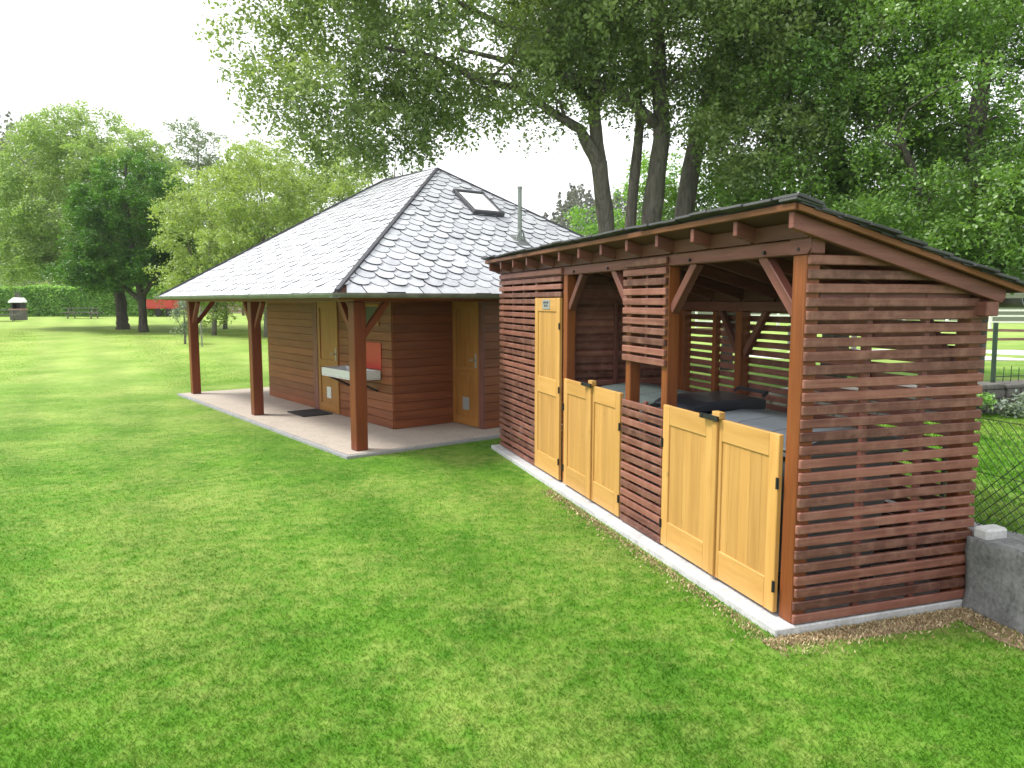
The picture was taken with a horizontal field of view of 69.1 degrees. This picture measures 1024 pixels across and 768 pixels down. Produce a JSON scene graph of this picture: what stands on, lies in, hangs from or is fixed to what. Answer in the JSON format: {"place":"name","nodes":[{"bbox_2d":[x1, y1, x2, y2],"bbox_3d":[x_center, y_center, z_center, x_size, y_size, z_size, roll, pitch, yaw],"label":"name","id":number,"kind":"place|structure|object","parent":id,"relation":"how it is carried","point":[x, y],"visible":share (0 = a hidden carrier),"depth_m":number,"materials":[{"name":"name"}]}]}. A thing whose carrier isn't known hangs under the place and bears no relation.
{"place":"outdoors","nodes":[
{"label":"outdoors","id":0,"kind":"place"},
{"bbox_2d":[208,307,241,312],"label":"house","id":1,"kind":"structure","parent":0,"point":[232,309],"depth_m":77.43,"materials":[{"name":"grey tile"}]},
{"bbox_2d":[181,387,562,454],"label":"patio","id":2,"kind":"structure","parent":0,"point":[332,431],"depth_m":11.61,"materials":[{"name":"beige concrete"}]},
{"bbox_2d":[287,409,332,416],"bbox_3d":[-3.552,0.505,13.080,0.540,0.017,0.720,-5,8,-38],"label":"door mat","id":3,"kind":"object","parent":2,"relation":"on","point":[309,412],"depth_m":13.07,"materials":[{"name":"rubber"}]},
{"bbox_2d":[177,393,533,458],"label":"patio kerb","id":4,"kind":"structure","parent":2,"relation":"on","point":[318,446],"depth_m":10.55,"materials":[{"name":"grey concrete"}]},
{"bbox_2d":[153,167,583,450],"bbox_3d":[-2.015,-1.846,14.469,7.224,4.388,8.924,-5,8,-38],"label":"wooden cabin","id":5,"kind":"object","parent":2,"relation":"on","point":[397,267],"visible":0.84,"depth_m":11.73,"materials":[{"name":"wood"}]},
{"bbox_2d":[317,302,340,413],"bbox_3d":[-3.251,-0.486,13.077,0.107,1.960,0.820,-5,8,-38],"label":"door","id":6,"kind":"structure","parent":5,"relation":"in","point":[327,312],"depth_m":13.09,"materials":[{"name":"yellow wood"}]},
{"bbox_2d":[322,342,381,391],"bbox_3d":[-2.584,-0.289,11.914,0.452,0.774,1.240,-5,8,-38],"label":"wash basin","id":7,"kind":"object","parent":5,"relation":"attached to","point":[373,356],"visible":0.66,"depth_m":11.73,"materials":[{"name":"white ceramic"}]},
{"bbox_2d":[365,304,378,325],"bbox_3d":[-2.209,-1.090,11.723,0.039,0.340,0.500,-5,8,-38],"label":"window","id":8,"kind":"structure","parent":5,"relation":"in","point":[369,311],"depth_m":11.75,"materials":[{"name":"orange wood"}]},
{"bbox_2d":[452,302,478,427],"bbox_3d":[-0.743,-0.330,11.675,0.107,1.960,0.710,-5,8,-38],"label":"door","id":9,"kind":"structure","parent":5,"relation":"in","point":[465,315],"depth_m":11.68,"materials":[{"name":"yellow wood"}]},
{"bbox_2d":[0,310,1023,767],"bbox_3d":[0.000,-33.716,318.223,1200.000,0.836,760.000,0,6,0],"label":"lawn","id":10,"kind":"structure","parent":0,"point":[84,362],"depth_m":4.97,"materials":[{"name":"green plant"}]},
{"bbox_2d":[0,310,20,321],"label":"picnic table","id":11,"kind":"object","parent":10,"relation":"on","point":[12,314],"visible":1,"depth_m":49.45,"materials":[{"name":"grey wood"}]},
{"bbox_2d":[8,293,27,319],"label":"barbecue","id":12,"kind":"object","parent":10,"relation":"on","point":[18,305],"visible":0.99,"depth_m":51.92,"materials":[{"name":"stone"}]},
{"bbox_2d":[0,269,39,286],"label":"bush","id":13,"kind":"object","parent":10,"relation":"on","point":[2,283],"visible":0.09,"depth_m":65.28,"materials":[{"name":"green plant"}]},
{"bbox_2d":[35,275,78,286],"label":"bush","id":14,"kind":"object","parent":10,"relation":"on","point":[46,282],"visible":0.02,"depth_m":63.60,"materials":[{"name":"green plant"}]},
{"bbox_2d":[60,308,100,318],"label":"picnic table","id":15,"kind":"object","parent":10,"relation":"on","point":[74,313],"visible":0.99,"depth_m":54.34,"materials":[{"name":"grey wood"}]},
{"bbox_2d":[0,284,167,316],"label":"hedge","id":16,"kind":"object","parent":10,"relation":"on","point":[43,300],"visible":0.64,"depth_m":59.19,"materials":[{"name":"green plant"}]},
{"bbox_2d":[0,96,197,329],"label":"broad tree","id":17,"kind":"object","parent":10,"relation":"on","point":[18,245],"visible":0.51,"depth_m":37.85,"materials":[{"name":"green plant"}]},
{"bbox_2d":[37,148,207,332],"bbox_3d":[-18.313,-6.840,36.045,8.030,8.841,6.150,0,6,0],"label":"maple tree","id":18,"kind":"object","parent":10,"relation":"on","point":[92,269],"visible":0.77,"depth_m":34.53,"materials":[{"name":"green plant"}]},
{"bbox_2d":[146,300,178,316],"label":"trailer","id":19,"kind":"object","parent":10,"relation":"on","point":[167,304],"visible":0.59,"depth_m":59.03,"materials":[{"name":"red paint"}]},
{"bbox_2d":[168,301,187,343],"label":"sapling","id":20,"kind":"object","parent":10,"relation":"on","point":[184,328],"visible":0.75,"depth_m":27.82,"materials":[{"name":"green plant"}]},
{"bbox_2d":[160,115,227,315],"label":"slender tree","id":21,"kind":"object","parent":10,"relation":"on","point":[208,161],"visible":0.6,"depth_m":58.87,"materials":[{"name":"green plant"}]},
{"bbox_2d":[200,306,202,346],"bbox_3d":[-11.250,-2.030,26.941,0.048,1.550,0.048,0,6,0],"label":"garden stake","id":22,"kind":"object","parent":10,"relation":"on","point":[201,330],"visible":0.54,"depth_m":26.93,"materials":[{"name":"grey wood"}]},
{"bbox_2d":[142,160,281,334],"bbox_3d":[-13.067,-5.758,32.587,5.955,7.479,5.187,0,6,0],"label":"spring tree","id":23,"kind":"object","parent":10,"relation":"on","point":[186,209],"visible":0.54,"depth_m":31.74,"materials":[{"name":"green plant"}]},
{"bbox_2d":[184,300,244,315],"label":"rail fence","id":24,"kind":"object","parent":10,"relation":"on","point":[243,312],"visible":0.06,"depth_m":62.67,"materials":[{"name":"brown wood"}]},
{"bbox_2d":[176,164,268,328],"bbox_3d":[-15.411,-7.213,39.299,5.755,8.819,5.662,0,6,0],"label":"spring tree","id":25,"kind":"object","parent":10,"relation":"on","point":[233,308],"visible":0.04,"depth_m":38.63,"materials":[{"name":"green plant"}]},
{"bbox_2d":[190,134,319,337],"bbox_3d":[-10.464,-6.086,31.135,5.500,8.458,5.273,-3,7,-22],"label":"spring tree","id":26,"kind":"object","parent":10,"relation":"on","point":[271,210],"visible":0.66,"depth_m":30.12,"materials":[{"name":"green plant"}]},
{"bbox_2d":[206,138,318,314],"bbox_3d":[-12.133,-7.230,37.005,5.881,9.406,5.274,0,6,0],"label":"spring tree","id":27,"kind":"object","parent":10,"relation":"on","point":[248,144],"visible":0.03,"depth_m":35.66,"materials":[{"name":"green plant"}]},
{"bbox_2d":[258,138,357,238],"bbox_3d":[-9.147,-6.937,36.025,5.991,9.048,5.316,0,6,0],"label":"spring tree","id":28,"kind":"object","parent":10,"relation":"on","point":[297,161],"visible":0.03,"depth_m":35.01,"materials":[{"name":"green plant"}]},
{"bbox_2d":[285,143,388,226],"bbox_3d":[-7.489,-6.404,33.014,5.590,8.657,4.740,0,6,0],"label":"spring tree","id":29,"kind":"object","parent":10,"relation":"on","point":[331,191],"visible":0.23,"depth_m":32.25,"materials":[{"name":"green plant"}]},
{"bbox_2d":[356,153,420,190],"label":"bare tree","id":30,"kind":"object","parent":10,"relation":"on","point":[402,173],"visible":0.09,"depth_m":40.93,"materials":[{"name":"grey plant"}]},
{"bbox_2d":[191,0,777,233],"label":"cherry tree","id":31,"kind":"object","parent":10,"relation":"on","point":[536,50],"visible":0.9,"depth_m":16.64,"materials":[{"name":"green plant"}]},
{"bbox_2d":[558,196,636,235],"bbox_3d":[2.615,-3.113,22.270,3.377,5.474,3.119,0,6,0],"label":"shrub","id":32,"kind":"object","parent":10,"relation":"on","point":[592,230],"visible":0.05,"depth_m":22.09,"materials":[{"name":"green plant"}]},
{"bbox_2d":[593,146,702,232],"bbox_3d":[4.246,-3.882,23.178,3.515,6.804,3.061,5,8,36],"label":"shrub","id":33,"kind":"object","parent":10,"relation":"on","point":[644,162],"visible":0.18,"depth_m":22.65,"materials":[{"name":"green plant"}]},
{"bbox_2d":[454,0,960,224],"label":"cherry tree","id":34,"kind":"object","parent":10,"relation":"on","point":[799,126],"visible":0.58,"depth_m":16.18,"materials":[{"name":"green plant"}]},
{"bbox_2d":[624,152,815,370],"bbox_3d":[6.327,-3.472,21.282,6.155,6.437,4.047,0,6,0],"label":"leafy tree","id":35,"kind":"object","parent":10,"relation":"on","point":[673,195],"visible":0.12,"depth_m":20.67,"materials":[{"name":"green plant"}]},
{"bbox_2d":[481,192,1023,636],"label":"bin shed","id":36,"kind":"structure","parent":10,"relation":"on","point":[620,305],"depth_m":4.94,"materials":[{"name":"wood"}]},
{"bbox_2d":[535,298,562,479],"bbox_3d":[0.393,0.026,8.315,0.048,1.963,0.789,-2,7,-18],"label":"door","id":37,"kind":"structure","parent":36,"relation":"in","point":[548,311],"depth_m":8.27,"materials":[{"name":"yellow wood"}]},
{"bbox_2d":[562,378,588,496],"bbox_3d":[0.654,0.533,7.564,0.048,1.122,0.680,-2,7,-18],"label":"door","id":38,"kind":"structure","parent":36,"relation":"in","point":[575,405],"depth_m":7.58,"materials":[{"name":"yellow wood"}]},
{"bbox_2d":[581,380,623,516],"bbox_3d":[0.832,0.573,6.978,0.079,1.172,0.799,-2,7,-18],"label":"door","id":39,"kind":"structure","parent":36,"relation":"in","point":[604,458],"depth_m":6.93,"materials":[{"name":"yellow wood"}]},
{"bbox_2d":[601,383,687,509],"bbox_3d":[1.349,0.594,7.325,0.928,1.100,1.200,-2,7,-18],"label":"waste container","id":40,"kind":"object","parent":36,"relation":"in","point":[650,393],"visible":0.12,"depth_m":6.92,"materials":[{"name":"grey plastic"}]},
{"bbox_2d":[659,404,711,571],"bbox_3d":[1.304,0.754,5.575,0.048,1.122,0.717,-2,7,-18],"label":"door","id":41,"kind":"structure","parent":36,"relation":"in","point":[686,442],"depth_m":5.56,"materials":[{"name":"yellow wood"}]},
{"bbox_2d":[654,386,768,427],"bbox_3d":[1.702,0.649,6.357,0.812,1.205,0.580,-2,7,-18],"label":"wheelie bin","id":42,"kind":"object","parent":36,"relation":"in","point":[710,402],"visible":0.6,"depth_m":6.10,"materials":[{"name":"grey plastic"}]},
{"bbox_2d":[699,411,783,612],"bbox_3d":[1.488,0.798,4.944,0.079,1.172,0.841,-2,7,-18],"label":"door","id":43,"kind":"structure","parent":36,"relation":"in","point":[747,461],"depth_m":4.87,"materials":[{"name":"yellow wood"}]},
{"bbox_2d":[710,409,903,590],"bbox_3d":[1.966,0.809,5.393,0.948,1.100,1.200,-2,7,-18],"label":"waste container","id":44,"kind":"object","parent":36,"relation":"in","point":[771,420],"visible":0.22,"depth_m":4.94,"materials":[{"name":"grey plastic"}]},
{"bbox_2d":[537,489,1023,665],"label":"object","id":45,"kind":"object","parent":10,"relation":"on","point":[957,611],"visible":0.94,"depth_m":4.60,"materials":[{"name":"brown gravel"}]},
{"bbox_2d":[662,0,1023,377],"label":"leafy tree","id":46,"kind":"object","parent":10,"relation":"on","point":[827,188],"visible":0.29,"depth_m":15.97,"materials":[{"name":"green plant"}]},
{"bbox_2d":[691,325,1023,348],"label":"wooden rail fence","id":47,"kind":"object","parent":10,"relation":"on","point":[999,330],"visible":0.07,"depth_m":30.73,"materials":[{"name":"white wood"}]},
{"bbox_2d":[695,309,1023,328],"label":"white paddock fence","id":48,"kind":"object","parent":10,"relation":"on","point":[990,321],"visible":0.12,"depth_m":54.26,"materials":[{"name":"paint"}]},
{"bbox_2d":[784,607,1023,649],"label":"soil","id":49,"kind":"structure","parent":10,"relation":"on","point":[989,633],"depth_m":4.54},
{"bbox_2d":[807,0,1023,373],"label":"leafy tree","id":50,"kind":"object","parent":10,"relation":"on","point":[979,192],"visible":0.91,"depth_m":13.85,"materials":[{"name":"green plant"}]},
{"bbox_2d":[876,499,1023,632],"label":"retaining wall","id":51,"kind":"structure","parent":10,"relation":"on","point":[994,586],"depth_m":4.69,"materials":[{"name":"concrete"}]},
{"bbox_2d":[939,418,1023,536],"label":"chain link fence","id":52,"kind":"object","parent":51,"relation":"on","point":[943,483],"visible":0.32,"depth_m":4.95,"materials":[{"name":"metal"}]},
{"bbox_2d":[0,210,1023,320],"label":"hill","id":53,"kind":"structure","parent":0,"point":[1016,295],"depth_m":85.75,"materials":[{"name":"green plant"}]},
{"bbox_2d":[0,110,1023,282],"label":"forest","id":54,"kind":"object","parent":53,"relation":"on","point":[573,195],"visible":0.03,"depth_m":142.74,"materials":[{"name":"leaves"},{"name":"bark"}]},
{"bbox_2d":[0,0,1023,240],"label":"sky","id":55,"kind":"structure","parent":0,"point":[141,59],"materials":[{"name":"white"}]},
{"bbox_2d":[749,349,1023,359],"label":"road","id":56,"kind":"structure","parent":0,"point":[1012,352],"depth_m":28.11,"materials":[{"name":"grey asphalt"}]},
{"bbox_2d":[878,413,1023,535],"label":"raised lawn","id":57,"kind":"structure","parent":0,"point":[1011,494],"depth_m":6.89,"materials":[{"name":"green plant"}]},
{"bbox_2d":[764,380,1023,417],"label":"stone wall","id":58,"kind":"structure","parent":57,"relation":"on","point":[1004,389],"depth_m":10.46,"materials":[{"name":"grey stone"}]},
{"bbox_2d":[990,323,1023,382],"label":"spiked railing","id":59,"kind":"object","parent":58,"relation":"on","point":[993,376],"visible":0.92,"depth_m":10.59,"materials":[{"name":"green metal"}]},
{"bbox_2d":[976,392,997,409],"bbox_3d":[6.241,0.266,10.274,0.781,0.417,0.573,0,6,0],"label":"wall plant","id":60,"kind":"object","parent":57,"relation":"on","point":[987,400],"depth_m":10.14,"materials":[{"name":"green plant"}]},
{"bbox_2d":[977,389,1023,418],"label":"wall plant","id":61,"kind":"object","parent":57,"relation":"on","point":[1015,409],"depth_m":10.21,"materials":[{"name":"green plant"}]}
]}

